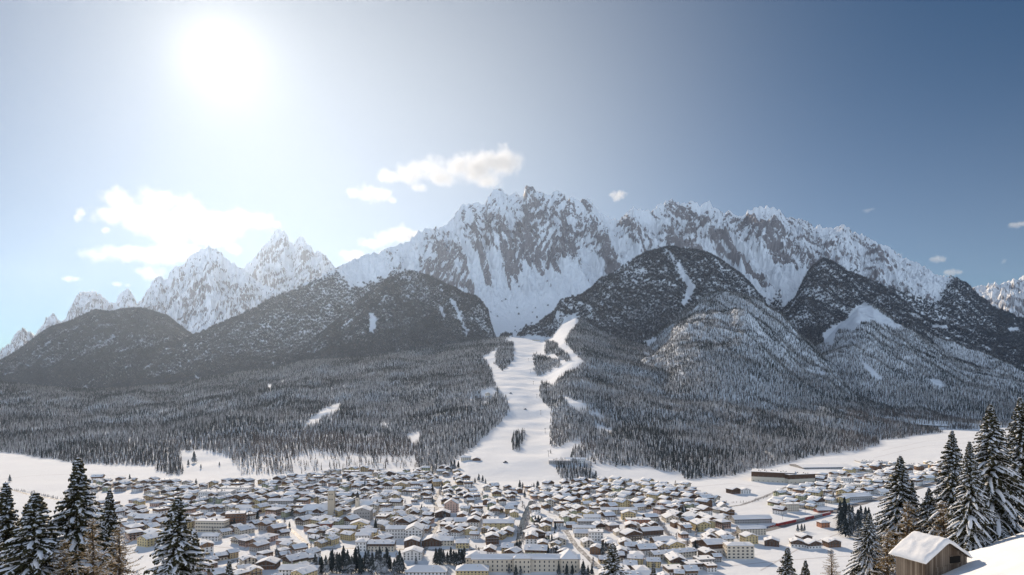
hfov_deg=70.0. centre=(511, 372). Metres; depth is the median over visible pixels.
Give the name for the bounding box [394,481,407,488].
tan house
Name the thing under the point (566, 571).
town spruce
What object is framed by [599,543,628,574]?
spruce
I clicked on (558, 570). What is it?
town spruce
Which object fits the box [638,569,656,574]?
town house
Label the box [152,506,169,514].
town house
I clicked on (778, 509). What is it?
chalet
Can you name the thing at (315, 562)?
town spruce
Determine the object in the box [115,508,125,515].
chalet
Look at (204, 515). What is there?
road
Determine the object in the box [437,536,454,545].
plain house
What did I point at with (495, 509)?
chalet
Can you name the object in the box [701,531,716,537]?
chalet
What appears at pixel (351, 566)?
town spruce
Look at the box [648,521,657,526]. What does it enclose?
chalet
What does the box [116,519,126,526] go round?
town house
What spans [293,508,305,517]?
chalet
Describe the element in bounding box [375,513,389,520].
town house
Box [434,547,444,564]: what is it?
town spruce
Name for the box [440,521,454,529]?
town house
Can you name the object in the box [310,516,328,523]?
town house
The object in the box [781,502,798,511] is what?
railway block
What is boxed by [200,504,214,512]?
chalet
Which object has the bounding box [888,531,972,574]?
wooden barn
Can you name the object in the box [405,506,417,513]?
town house
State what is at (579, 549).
road
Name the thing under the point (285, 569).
white low building
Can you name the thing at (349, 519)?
chalet
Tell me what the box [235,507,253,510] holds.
town house
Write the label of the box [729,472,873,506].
road
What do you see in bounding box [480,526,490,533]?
town house
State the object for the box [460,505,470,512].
town house
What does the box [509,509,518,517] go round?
town house
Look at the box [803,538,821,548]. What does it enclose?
snowfield chalet
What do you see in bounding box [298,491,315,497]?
pink long building
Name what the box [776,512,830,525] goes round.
passenger train
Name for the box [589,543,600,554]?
chalet
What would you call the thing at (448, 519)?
chalet
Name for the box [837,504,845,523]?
town spruce
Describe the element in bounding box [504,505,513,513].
town house
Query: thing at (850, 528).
town spruce
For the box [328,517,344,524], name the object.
town house
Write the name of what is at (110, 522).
spruce
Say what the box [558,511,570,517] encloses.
town house
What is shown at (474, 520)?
chalet
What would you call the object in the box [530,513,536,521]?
town house
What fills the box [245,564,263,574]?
town house
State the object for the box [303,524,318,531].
town house
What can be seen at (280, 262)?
mountains
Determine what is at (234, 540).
town house
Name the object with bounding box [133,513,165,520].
pink building
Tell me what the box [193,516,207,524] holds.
town house
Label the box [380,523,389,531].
town house
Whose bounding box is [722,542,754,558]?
apartment block
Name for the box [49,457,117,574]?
spruce
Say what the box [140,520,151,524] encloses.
chalet
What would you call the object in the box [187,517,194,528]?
town house
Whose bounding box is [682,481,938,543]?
railway
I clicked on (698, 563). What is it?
modern house
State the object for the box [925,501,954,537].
bare larch
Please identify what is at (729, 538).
town house
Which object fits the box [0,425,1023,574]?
ground
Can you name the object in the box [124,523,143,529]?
town house
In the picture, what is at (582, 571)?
town spruce
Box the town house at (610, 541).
[604,539,616,546]
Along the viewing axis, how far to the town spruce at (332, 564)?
729.11 m
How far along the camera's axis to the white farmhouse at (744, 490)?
1204.82 m
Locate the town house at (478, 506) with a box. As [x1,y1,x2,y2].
[471,504,482,512]
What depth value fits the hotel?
864.55 m
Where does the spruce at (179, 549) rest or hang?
on the ground
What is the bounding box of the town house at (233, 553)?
[226,548,239,558]
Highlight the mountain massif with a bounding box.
[108,185,1022,382]
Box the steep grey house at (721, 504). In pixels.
[715,501,729,507]
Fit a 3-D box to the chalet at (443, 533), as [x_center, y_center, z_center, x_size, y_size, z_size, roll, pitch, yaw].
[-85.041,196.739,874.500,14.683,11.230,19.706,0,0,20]
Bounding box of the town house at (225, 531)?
[218,528,232,535]
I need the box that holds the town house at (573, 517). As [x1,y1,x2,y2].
[568,514,581,521]
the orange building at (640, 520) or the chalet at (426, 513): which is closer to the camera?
the orange building at (640, 520)
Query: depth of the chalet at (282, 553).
785.32 m
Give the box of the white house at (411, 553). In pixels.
[402,545,423,560]
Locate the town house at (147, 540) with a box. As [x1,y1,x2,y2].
[136,532,162,546]
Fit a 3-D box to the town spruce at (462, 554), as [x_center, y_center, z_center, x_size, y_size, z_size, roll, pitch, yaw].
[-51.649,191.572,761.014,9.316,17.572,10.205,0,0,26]
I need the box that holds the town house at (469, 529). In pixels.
[464,526,477,534]
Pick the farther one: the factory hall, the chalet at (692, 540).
the factory hall
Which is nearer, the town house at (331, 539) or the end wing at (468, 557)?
the end wing at (468, 557)
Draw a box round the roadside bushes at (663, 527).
[658,517,671,535]
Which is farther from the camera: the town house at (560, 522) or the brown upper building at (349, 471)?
the brown upper building at (349, 471)
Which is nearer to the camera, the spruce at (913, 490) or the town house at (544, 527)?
the spruce at (913, 490)
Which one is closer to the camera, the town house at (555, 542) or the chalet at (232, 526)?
the town house at (555, 542)
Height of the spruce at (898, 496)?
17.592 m
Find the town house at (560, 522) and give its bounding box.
[553,519,563,526]
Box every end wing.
[465,550,486,563]
[559,548,578,572]
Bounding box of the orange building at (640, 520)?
[625,517,650,523]
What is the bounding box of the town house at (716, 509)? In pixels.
[712,506,721,512]
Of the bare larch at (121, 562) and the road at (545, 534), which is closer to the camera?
the bare larch at (121, 562)
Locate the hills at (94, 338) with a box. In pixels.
[0,310,187,387]
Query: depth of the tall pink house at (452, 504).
1045.30 m
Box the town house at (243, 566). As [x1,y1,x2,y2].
[235,564,251,568]
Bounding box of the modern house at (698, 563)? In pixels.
[681,559,702,569]
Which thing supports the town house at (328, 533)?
on the ground
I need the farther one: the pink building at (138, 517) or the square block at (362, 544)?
the pink building at (138, 517)
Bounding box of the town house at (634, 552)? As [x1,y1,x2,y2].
[627,551,644,560]
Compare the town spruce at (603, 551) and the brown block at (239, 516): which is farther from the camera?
the brown block at (239, 516)
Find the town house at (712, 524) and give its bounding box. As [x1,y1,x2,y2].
[701,518,714,527]
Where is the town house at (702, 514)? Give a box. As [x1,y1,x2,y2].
[696,511,711,517]
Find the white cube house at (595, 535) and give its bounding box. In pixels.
[588,529,603,541]
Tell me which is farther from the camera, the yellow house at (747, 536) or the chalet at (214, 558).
the yellow house at (747, 536)
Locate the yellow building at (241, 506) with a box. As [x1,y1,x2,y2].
[235,504,253,509]
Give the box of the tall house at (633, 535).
[619,528,642,541]
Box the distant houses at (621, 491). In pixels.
[87,460,944,512]
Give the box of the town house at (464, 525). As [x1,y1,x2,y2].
[454,523,468,532]
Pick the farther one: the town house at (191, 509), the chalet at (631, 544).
the town house at (191, 509)
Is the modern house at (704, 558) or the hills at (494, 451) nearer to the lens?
the modern house at (704, 558)
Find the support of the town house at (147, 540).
on the ground
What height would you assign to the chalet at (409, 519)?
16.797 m
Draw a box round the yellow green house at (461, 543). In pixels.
[455,538,469,548]
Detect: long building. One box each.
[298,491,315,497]
[471,553,580,571]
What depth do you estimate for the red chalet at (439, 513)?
1010.04 m
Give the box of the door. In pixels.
[934,565,946,574]
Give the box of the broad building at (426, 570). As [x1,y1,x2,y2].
[404,565,448,574]
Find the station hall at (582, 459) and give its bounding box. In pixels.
[565,457,585,462]
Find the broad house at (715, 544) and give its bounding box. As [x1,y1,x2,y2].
[698,538,723,553]
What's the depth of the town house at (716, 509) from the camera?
1040.37 m
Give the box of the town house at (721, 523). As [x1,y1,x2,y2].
[713,518,731,528]
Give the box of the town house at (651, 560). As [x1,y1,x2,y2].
[645,557,660,567]
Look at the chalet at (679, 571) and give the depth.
698.24 m
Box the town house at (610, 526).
[605,522,619,531]
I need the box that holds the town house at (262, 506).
[252,502,270,512]
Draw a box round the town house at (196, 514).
[190,512,203,517]
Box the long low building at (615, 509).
[600,507,637,513]
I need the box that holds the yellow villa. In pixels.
[360,528,378,538]
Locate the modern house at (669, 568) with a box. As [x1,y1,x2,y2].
[662,564,680,574]
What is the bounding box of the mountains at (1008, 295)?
[973,275,1023,316]
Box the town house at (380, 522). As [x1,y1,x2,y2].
[377,520,392,527]
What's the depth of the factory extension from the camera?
1321.71 m
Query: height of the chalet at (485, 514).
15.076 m
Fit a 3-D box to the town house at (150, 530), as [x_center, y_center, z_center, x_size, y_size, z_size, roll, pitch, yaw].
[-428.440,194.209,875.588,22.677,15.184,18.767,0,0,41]
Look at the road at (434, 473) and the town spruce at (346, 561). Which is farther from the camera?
the road at (434, 473)
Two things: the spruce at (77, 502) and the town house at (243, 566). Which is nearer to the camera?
the spruce at (77, 502)
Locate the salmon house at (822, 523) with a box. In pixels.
[816,520,830,527]
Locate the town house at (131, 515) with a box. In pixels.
[126,512,138,519]
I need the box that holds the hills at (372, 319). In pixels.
[271,272,494,365]
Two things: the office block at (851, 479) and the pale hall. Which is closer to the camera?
the pale hall
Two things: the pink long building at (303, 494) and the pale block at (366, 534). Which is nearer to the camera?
the pale block at (366, 534)
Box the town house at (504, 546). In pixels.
[500,542,514,553]
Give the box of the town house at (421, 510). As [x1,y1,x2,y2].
[419,507,430,514]
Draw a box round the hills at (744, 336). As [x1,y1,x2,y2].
[641,292,1010,427]
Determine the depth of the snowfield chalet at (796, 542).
836.08 m
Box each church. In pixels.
[302,486,335,516]
[355,491,372,507]
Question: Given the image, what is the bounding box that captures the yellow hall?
[482,519,513,529]
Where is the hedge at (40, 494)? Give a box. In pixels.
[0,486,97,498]
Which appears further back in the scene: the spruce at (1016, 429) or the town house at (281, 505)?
the town house at (281, 505)
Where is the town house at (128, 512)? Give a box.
[125,510,135,515]
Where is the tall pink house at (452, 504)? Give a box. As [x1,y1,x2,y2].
[444,498,458,512]
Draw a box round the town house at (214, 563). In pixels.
[201,560,217,571]
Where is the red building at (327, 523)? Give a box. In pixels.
[320,520,333,527]
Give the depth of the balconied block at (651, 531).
885.59 m
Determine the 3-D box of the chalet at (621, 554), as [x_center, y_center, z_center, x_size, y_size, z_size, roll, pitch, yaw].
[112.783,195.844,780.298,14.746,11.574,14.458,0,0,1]
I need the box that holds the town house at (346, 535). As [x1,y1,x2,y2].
[340,530,355,540]
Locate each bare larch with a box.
[43,539,80,574]
[74,518,112,574]
[97,526,145,574]
[866,527,895,574]
[885,501,927,569]
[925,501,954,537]
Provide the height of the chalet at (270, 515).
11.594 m
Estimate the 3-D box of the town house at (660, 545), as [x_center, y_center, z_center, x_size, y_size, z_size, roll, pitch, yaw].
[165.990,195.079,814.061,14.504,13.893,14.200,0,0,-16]
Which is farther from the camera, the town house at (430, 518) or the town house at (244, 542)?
the town house at (430, 518)
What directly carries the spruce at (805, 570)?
on the ground
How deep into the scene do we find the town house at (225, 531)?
897.01 m
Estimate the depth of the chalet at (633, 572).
688.17 m
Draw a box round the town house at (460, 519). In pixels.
[454,517,467,523]
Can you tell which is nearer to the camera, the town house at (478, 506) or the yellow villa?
the yellow villa
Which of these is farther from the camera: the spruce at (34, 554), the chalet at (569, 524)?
the chalet at (569, 524)
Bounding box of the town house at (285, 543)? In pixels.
[279,540,296,547]
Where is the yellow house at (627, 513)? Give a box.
[620,509,636,519]
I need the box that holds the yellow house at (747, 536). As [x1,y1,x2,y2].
[739,531,757,543]
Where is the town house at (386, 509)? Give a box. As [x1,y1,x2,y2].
[380,508,393,511]
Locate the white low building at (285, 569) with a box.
[278,564,320,574]
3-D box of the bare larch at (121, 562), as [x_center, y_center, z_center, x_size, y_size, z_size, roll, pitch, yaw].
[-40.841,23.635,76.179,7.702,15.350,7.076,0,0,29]
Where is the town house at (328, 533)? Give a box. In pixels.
[325,531,339,536]
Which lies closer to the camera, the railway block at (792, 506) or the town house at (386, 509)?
the town house at (386, 509)
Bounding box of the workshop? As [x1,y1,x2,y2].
[840,483,862,487]
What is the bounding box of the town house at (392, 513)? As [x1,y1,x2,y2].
[388,511,395,517]
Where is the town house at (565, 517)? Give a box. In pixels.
[560,514,569,521]
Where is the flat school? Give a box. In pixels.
[195,518,228,531]
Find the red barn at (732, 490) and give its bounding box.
[725,486,739,493]
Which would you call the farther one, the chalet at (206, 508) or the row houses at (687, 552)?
the chalet at (206, 508)
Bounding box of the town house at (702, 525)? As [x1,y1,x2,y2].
[690,518,710,531]
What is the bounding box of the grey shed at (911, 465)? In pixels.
[904,463,927,467]
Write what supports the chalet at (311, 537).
on the ground
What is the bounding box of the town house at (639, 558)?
[627,554,643,564]
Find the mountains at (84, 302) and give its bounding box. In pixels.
[0,288,136,359]
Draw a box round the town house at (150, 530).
[143,528,163,534]
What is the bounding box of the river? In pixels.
[501,501,532,550]
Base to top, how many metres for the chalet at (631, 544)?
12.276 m
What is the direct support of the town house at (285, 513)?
on the ground
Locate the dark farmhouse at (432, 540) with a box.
[421,534,441,546]
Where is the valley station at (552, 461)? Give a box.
[548,459,570,464]
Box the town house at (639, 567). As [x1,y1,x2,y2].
[631,565,649,569]
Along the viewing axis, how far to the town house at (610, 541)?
828.66 m
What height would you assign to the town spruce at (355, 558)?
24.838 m
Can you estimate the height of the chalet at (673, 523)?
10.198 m
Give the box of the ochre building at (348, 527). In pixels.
[332,525,357,532]
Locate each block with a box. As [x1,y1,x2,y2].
[225,510,246,524]
[355,531,371,540]
[355,537,369,551]
[572,524,595,532]
[576,518,600,524]
[582,514,600,518]
[637,526,663,538]
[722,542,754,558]
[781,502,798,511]
[837,476,857,482]
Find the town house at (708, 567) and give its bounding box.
[702,562,717,572]
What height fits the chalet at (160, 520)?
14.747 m
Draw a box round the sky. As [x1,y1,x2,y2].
[0,0,1023,350]
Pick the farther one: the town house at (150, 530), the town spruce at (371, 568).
the town house at (150, 530)
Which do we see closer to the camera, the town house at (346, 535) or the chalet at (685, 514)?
the town house at (346, 535)
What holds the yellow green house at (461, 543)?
on the ground
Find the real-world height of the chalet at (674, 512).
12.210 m
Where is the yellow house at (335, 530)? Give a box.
[325,528,339,534]
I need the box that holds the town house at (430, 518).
[422,516,434,523]
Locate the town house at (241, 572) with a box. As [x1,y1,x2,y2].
[233,569,249,574]
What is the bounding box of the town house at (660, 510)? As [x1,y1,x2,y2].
[653,507,666,514]
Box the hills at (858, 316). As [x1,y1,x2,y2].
[817,305,1023,421]
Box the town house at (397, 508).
[394,506,407,510]
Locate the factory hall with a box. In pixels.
[751,469,794,482]
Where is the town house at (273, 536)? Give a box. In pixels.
[254,533,279,541]
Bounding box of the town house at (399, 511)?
[394,510,405,514]
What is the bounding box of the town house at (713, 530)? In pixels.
[704,528,717,534]
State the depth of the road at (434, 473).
1295.34 m
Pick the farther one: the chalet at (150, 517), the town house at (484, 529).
the chalet at (150, 517)
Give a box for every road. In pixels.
[11,489,502,518]
[223,548,467,565]
[276,518,310,547]
[424,487,441,548]
[429,462,509,501]
[468,516,660,549]
[564,531,601,568]
[658,520,670,535]
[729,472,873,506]
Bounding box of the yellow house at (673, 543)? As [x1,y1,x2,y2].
[664,539,685,548]
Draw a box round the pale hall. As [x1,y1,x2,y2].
[873,488,890,495]
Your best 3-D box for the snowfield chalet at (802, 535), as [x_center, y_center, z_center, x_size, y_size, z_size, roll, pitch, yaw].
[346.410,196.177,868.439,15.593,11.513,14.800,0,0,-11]
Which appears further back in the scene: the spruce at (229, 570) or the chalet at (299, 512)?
the chalet at (299, 512)
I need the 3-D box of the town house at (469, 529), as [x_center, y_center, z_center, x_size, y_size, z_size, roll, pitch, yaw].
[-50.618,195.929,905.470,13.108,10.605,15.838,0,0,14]
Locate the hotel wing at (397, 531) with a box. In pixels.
[385,525,407,538]
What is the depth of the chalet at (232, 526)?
916.95 m
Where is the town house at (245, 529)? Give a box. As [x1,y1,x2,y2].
[233,523,255,534]
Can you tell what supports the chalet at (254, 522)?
on the ground
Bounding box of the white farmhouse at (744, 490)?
[740,487,750,493]
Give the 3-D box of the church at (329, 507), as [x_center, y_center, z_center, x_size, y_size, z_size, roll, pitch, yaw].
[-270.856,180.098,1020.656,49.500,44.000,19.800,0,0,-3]
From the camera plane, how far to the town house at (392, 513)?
995.64 m
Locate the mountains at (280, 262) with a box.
[238,228,334,293]
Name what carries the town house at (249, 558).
on the ground
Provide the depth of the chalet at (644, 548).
800.91 m
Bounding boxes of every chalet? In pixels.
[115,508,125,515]
[119,521,136,531]
[131,504,147,510]
[136,508,149,513]
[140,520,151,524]
[144,515,160,520]
[151,517,169,527]
[199,539,214,552]
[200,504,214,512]
[204,555,218,561]
[205,512,215,517]
[207,566,225,574]
[214,551,228,560]
[228,523,243,531]
[248,519,260,526]
[248,540,269,552]
[250,536,269,545]
[251,508,261,513]
[255,556,266,562]
[255,556,281,569]
[257,519,272,530]
[261,514,276,517]
[261,517,276,523]
[267,523,286,533]
[277,529,290,536]
[278,550,290,558]
[282,552,310,563]
[289,543,307,553]
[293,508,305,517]
[294,514,312,525]
[302,546,321,556]
[306,529,321,537]
[307,553,318,562]
[308,534,324,541]
[311,507,325,515]
[315,525,330,535]
[343,507,351,514]
[343,514,360,524]
[372,533,392,539]
[387,470,395,475]
[393,516,401,524]
[395,514,417,524]
[403,535,420,548]
[409,509,419,515]
[418,518,430,524]
[421,511,434,517]
[423,524,431,533]
[434,508,450,517]
[437,531,449,535]
[440,517,453,522]
[444,524,454,533]
[450,526,464,536]
[457,511,467,516]
[460,456,470,460]
[466,515,480,526]
[469,531,480,538]
[470,511,481,519]
[472,457,480,460]
[481,511,494,522]
[483,544,496,553]
[485,531,498,544]
[487,527,498,531]
[489,505,499,514]
[501,526,514,536]
[503,546,522,553]
[522,527,545,538]
[524,544,547,553]
[525,530,537,543]
[528,504,540,513]
[532,515,544,523]
[537,538,548,544]
[540,517,553,527]
[546,531,562,538]
[550,545,561,552]
[553,506,564,514]
[556,547,567,553]
[565,521,575,527]
[570,504,586,512]
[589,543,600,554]
[591,521,604,529]
[597,555,606,563]
[601,512,615,520]
[601,536,612,544]
[604,502,618,506]
[616,545,627,557]
[616,550,624,560]
[617,537,630,545]
[622,559,637,569]
[624,520,636,529]
[624,541,637,550]
[624,570,640,574]
[634,543,657,554]
[640,523,649,526]
[641,513,658,521]
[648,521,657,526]
[657,571,669,574]
[663,551,686,564]
[665,504,678,510]
[666,509,682,517]
[670,519,679,527]
[673,569,684,574]
[679,516,694,522]
[680,524,692,532]
[680,564,699,574]
[681,512,701,518]
[689,537,700,547]
[695,504,712,514]
[697,546,717,555]
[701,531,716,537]
[703,515,716,520]
[710,553,722,562]
[715,529,731,537]
[719,507,734,515]
[763,536,779,546]
[772,505,787,514]
[788,537,804,547]
[794,532,812,539]
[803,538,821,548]
[821,537,841,547]
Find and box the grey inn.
[353,505,372,520]
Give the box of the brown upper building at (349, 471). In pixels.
[344,470,359,472]
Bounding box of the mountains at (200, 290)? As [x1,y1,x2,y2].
[136,245,279,333]
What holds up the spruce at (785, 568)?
on the ground
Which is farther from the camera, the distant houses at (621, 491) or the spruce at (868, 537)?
the distant houses at (621, 491)
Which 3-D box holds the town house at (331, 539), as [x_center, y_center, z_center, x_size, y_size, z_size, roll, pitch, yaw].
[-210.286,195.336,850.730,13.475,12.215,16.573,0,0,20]
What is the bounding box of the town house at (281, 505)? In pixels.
[276,504,287,507]
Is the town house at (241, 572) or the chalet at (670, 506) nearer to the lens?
the town house at (241, 572)
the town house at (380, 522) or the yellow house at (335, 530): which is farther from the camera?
the town house at (380, 522)
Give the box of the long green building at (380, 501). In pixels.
[360,499,387,505]
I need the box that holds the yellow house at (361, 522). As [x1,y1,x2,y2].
[349,518,370,528]
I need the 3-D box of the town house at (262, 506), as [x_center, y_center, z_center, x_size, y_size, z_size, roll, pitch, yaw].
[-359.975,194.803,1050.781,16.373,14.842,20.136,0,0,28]
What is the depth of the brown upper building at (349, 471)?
1435.88 m
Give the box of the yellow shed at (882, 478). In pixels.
[865,477,889,479]
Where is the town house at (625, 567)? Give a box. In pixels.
[619,565,629,573]
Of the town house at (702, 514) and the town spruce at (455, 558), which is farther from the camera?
the town house at (702, 514)
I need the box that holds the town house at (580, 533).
[574,529,587,537]
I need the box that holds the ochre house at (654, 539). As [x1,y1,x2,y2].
[649,535,676,542]
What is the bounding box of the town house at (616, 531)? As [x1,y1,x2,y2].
[612,528,621,535]
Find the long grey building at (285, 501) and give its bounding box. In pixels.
[268,498,295,504]
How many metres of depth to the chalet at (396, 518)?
955.85 m
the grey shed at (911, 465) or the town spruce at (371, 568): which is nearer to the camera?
the town spruce at (371, 568)
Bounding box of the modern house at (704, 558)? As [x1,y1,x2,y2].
[692,555,715,562]
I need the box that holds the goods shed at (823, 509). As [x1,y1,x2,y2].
[812,507,833,512]
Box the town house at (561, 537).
[550,532,566,544]
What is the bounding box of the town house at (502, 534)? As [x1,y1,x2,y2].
[496,530,507,539]
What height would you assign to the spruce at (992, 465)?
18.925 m
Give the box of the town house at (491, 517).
[486,516,498,518]
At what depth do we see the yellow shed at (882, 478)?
1325.55 m
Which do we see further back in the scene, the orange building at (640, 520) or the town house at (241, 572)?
the orange building at (640, 520)
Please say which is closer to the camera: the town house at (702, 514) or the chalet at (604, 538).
the chalet at (604, 538)
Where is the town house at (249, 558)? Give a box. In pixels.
[238,554,256,564]
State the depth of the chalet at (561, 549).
790.47 m
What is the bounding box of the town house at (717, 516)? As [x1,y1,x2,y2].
[713,514,729,519]
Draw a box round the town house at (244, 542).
[238,537,252,546]
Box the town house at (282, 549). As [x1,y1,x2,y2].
[274,547,290,552]
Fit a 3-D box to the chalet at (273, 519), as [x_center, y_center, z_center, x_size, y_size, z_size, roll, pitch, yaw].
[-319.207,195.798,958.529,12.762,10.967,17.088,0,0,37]
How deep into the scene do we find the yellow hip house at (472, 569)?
716.41 m
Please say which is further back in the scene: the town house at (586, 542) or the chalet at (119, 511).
the chalet at (119, 511)
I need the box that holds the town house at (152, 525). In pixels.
[143,522,160,529]
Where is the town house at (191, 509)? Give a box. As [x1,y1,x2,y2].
[184,506,196,512]
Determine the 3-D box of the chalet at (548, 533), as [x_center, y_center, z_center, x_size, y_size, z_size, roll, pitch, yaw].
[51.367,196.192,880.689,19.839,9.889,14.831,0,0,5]
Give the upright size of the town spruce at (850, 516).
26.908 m
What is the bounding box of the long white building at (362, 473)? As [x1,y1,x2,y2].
[351,472,371,475]
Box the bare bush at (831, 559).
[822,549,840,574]
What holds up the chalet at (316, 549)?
on the ground
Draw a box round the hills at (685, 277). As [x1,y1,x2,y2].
[510,249,760,342]
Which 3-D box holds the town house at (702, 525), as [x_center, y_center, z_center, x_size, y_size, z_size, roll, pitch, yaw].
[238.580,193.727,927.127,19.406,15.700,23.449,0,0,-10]
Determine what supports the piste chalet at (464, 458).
on the hills at (494, 451)
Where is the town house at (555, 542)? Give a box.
[550,540,561,547]
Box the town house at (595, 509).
[589,506,599,512]
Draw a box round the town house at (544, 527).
[538,522,551,531]
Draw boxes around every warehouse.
[789,463,852,468]
[854,460,888,462]
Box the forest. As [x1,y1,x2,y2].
[0,245,1023,474]
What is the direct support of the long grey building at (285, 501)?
on the ground
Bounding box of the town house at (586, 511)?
[581,509,594,516]
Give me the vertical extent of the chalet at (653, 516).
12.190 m
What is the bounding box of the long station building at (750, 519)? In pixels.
[728,514,772,523]
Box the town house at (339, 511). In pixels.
[333,506,343,516]
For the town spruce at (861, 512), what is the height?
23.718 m
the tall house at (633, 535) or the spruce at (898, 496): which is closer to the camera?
the spruce at (898, 496)
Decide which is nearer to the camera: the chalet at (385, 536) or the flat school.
the chalet at (385, 536)
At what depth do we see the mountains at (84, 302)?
13017.43 m
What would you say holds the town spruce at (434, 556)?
on the ground
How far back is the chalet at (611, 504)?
1050.51 m
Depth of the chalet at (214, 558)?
765.33 m
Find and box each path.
[718,556,844,566]
[761,534,837,570]
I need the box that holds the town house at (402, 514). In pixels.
[395,512,407,517]
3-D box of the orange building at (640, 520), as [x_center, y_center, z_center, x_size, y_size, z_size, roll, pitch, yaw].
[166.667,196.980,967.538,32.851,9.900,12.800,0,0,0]
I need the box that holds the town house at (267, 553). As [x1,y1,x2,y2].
[256,550,273,556]
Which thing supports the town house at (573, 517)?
on the ground
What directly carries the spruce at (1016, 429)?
on the ground
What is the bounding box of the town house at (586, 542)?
[579,537,594,547]
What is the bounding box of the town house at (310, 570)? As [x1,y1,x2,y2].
[290,565,318,574]
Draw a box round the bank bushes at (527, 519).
[521,501,536,544]
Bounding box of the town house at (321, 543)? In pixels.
[313,539,327,547]
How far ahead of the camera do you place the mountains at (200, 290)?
9543.03 m
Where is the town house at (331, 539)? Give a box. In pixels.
[323,534,339,545]
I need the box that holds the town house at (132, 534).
[124,528,143,540]
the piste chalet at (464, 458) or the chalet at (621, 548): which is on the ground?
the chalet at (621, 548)
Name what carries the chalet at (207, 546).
on the ground
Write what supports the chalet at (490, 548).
on the ground
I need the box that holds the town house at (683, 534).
[677,531,688,537]
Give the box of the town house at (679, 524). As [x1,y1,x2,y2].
[677,522,691,530]
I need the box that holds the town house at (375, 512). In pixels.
[373,509,379,516]
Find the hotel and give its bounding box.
[404,521,424,541]
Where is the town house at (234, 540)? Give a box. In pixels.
[230,534,250,543]
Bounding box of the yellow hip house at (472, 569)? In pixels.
[455,564,489,574]
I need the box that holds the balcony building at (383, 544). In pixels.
[367,539,396,551]
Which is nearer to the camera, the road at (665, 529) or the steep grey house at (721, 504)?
the road at (665, 529)
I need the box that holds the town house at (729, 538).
[717,535,734,541]
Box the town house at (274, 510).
[264,506,282,515]
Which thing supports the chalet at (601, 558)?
on the ground
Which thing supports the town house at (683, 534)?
on the ground
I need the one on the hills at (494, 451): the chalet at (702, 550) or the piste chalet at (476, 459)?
the piste chalet at (476, 459)
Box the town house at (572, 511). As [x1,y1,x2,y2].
[569,509,576,514]
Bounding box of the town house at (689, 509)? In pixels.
[686,508,699,511]
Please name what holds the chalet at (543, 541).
on the ground
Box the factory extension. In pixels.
[785,471,814,483]
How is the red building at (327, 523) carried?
on the ground
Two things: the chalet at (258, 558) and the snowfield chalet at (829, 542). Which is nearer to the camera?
the chalet at (258, 558)
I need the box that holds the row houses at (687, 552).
[649,547,697,559]
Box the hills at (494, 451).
[0,318,1010,481]
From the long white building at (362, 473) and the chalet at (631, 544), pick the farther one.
the long white building at (362, 473)
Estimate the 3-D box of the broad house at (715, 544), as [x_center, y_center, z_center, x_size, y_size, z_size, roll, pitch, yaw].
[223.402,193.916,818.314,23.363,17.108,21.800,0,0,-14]
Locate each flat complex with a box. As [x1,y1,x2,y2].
[198,489,235,497]
[219,486,252,492]
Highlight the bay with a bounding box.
[513,555,530,573]
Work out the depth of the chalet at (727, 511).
1024.26 m
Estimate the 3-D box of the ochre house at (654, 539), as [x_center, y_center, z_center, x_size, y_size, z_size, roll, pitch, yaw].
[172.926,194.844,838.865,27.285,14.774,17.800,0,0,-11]
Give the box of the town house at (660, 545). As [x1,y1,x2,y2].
[655,541,669,549]
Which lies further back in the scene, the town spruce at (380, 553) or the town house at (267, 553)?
the town house at (267, 553)
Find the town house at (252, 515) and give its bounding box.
[246,512,255,520]
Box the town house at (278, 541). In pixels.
[275,538,293,544]
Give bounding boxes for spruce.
[0,481,22,564]
[0,491,79,574]
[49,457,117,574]
[98,488,130,574]
[143,495,214,574]
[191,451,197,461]
[191,531,205,574]
[224,560,233,574]
[275,548,279,557]
[311,554,317,564]
[319,556,326,573]
[322,555,330,574]
[329,549,334,572]
[332,552,339,572]
[335,553,343,573]
[340,545,345,567]
[342,549,349,572]
[347,555,355,574]
[353,547,358,570]
[357,555,364,574]
[363,550,366,570]
[364,550,370,570]
[368,552,375,573]
[372,550,380,573]
[378,546,382,565]
[380,554,389,573]
[385,547,391,567]
[388,555,391,568]
[390,559,398,574]
[396,550,404,574]
[432,548,437,563]
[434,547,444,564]
[442,549,445,563]
[446,547,452,564]
[450,550,454,564]
[454,549,463,564]
[454,551,457,565]
[461,549,465,563]
[513,565,518,574]
[556,563,560,574]
[564,563,568,574]
[579,561,587,574]
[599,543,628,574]
[600,542,605,554]
[650,562,656,574]
[776,547,797,574]
[799,560,809,574]
[833,501,841,519]
[834,511,843,531]
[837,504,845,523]
[838,514,849,536]
[843,506,850,522]
[843,513,892,574]
[846,519,853,537]
[847,505,855,522]
[848,514,853,532]
[854,520,861,536]
[856,509,862,524]
[859,505,863,520]
[862,506,866,521]
[873,456,919,570]
[909,480,918,517]
[909,487,936,533]
[915,430,982,536]
[943,441,1000,550]
[972,403,1023,541]
[1002,396,1023,531]
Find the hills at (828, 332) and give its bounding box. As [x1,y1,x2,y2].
[783,261,1023,365]
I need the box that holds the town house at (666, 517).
[660,512,678,522]
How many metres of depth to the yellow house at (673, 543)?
822.55 m
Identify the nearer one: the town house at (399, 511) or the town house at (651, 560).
the town house at (651, 560)
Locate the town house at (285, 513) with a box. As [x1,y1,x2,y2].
[280,510,290,517]

